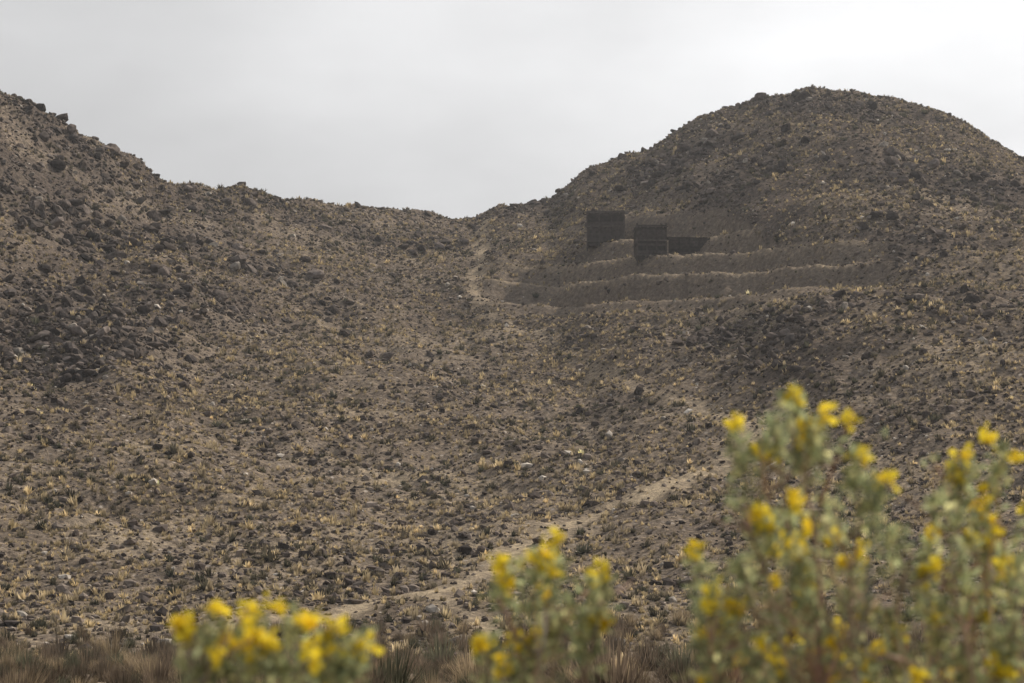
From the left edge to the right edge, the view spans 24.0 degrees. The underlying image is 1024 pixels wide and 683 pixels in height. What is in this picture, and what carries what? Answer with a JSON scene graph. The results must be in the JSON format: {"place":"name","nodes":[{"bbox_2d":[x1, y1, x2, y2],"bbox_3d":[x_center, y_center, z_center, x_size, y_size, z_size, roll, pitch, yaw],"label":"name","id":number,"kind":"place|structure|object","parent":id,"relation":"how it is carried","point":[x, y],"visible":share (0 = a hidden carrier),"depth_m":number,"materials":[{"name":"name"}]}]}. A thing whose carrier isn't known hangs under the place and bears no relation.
{"place":"outdoors","nodes":[
{"label":"outdoors","id":0,"kind":"place"},
{"bbox_2d":[0,86,1023,682],"bbox_3d":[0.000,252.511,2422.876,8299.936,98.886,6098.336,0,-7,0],"label":"desert hill terrain","id":1,"kind":"structure","parent":0,"point":[806,278],"depth_m":243.06,"materials":[{"name":"soil"}]},
{"bbox_2d":[166,590,388,682],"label":"yellow flowering shrub","id":2,"kind":"object","parent":1,"relation":"on","point":[343,670],"visible":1,"depth_m":3.65,"materials":[{"name":"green plant"}]},
{"bbox_2d":[0,86,1023,658],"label":"hillside rocks","id":3,"kind":"object","parent":1,"relation":"on","point":[348,578],"visible":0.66,"depth_m":220.52,"materials":[{"name":"brown stone"}]},
{"bbox_2d":[0,86,1023,660],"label":"dry grass tufts","id":4,"kind":"object","parent":1,"relation":"on","point":[210,520],"visible":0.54,"depth_m":205.01,"materials":[{"name":"beige plant"}]},
{"bbox_2d":[0,86,1023,432],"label":"rock outcrops","id":5,"kind":"object","parent":1,"relation":"on","point":[78,366],"visible":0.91,"depth_m":296.78,"materials":[{"name":"brown stone"}]},
{"bbox_2d":[0,84,1023,656],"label":"hillside shrubs","id":6,"kind":"object","parent":1,"relation":"on","point":[270,556],"visible":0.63,"depth_m":223.35,"materials":[{"name":"brown plant"}]},
{"bbox_2d":[0,587,1023,682],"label":"desert scrub","id":7,"kind":"object","parent":1,"relation":"on","point":[19,664],"visible":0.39,"depth_m":82.84,"materials":[{"name":"plant"}]},
{"bbox_2d":[469,527,631,682],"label":"yellow flowering shrub","id":8,"kind":"object","parent":1,"relation":"on","point":[549,629],"visible":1,"depth_m":4.06,"materials":[{"name":"green plant"}]},
{"bbox_2d":[585,209,625,250],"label":"timber ore bin","id":9,"kind":"object","parent":1,"relation":"on","point":[603,226],"visible":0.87,"depth_m":344.19,"materials":[{"name":"wood"}]},
{"bbox_2d":[632,223,709,264],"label":"timber ore bin","id":10,"kind":"object","parent":1,"relation":"on","point":[651,240],"visible":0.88,"depth_m":323.34,"materials":[{"name":"wood"}]},
{"bbox_2d":[671,380,912,682],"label":"yellow flowering shrub","id":11,"kind":"object","parent":1,"relation":"on","point":[829,645],"visible":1,"depth_m":4.00,"materials":[{"name":"green plant"}]},
{"bbox_2d":[845,422,1023,682],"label":"yellow flowering shrub","id":12,"kind":"object","parent":1,"relation":"on","point":[996,666],"visible":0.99,"depth_m":4.15,"materials":[{"name":"green plant"}]},
{"bbox_2d":[0,0,1023,218],"label":"sky","id":13,"kind":"structure","parent":0,"point":[453,109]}
]}

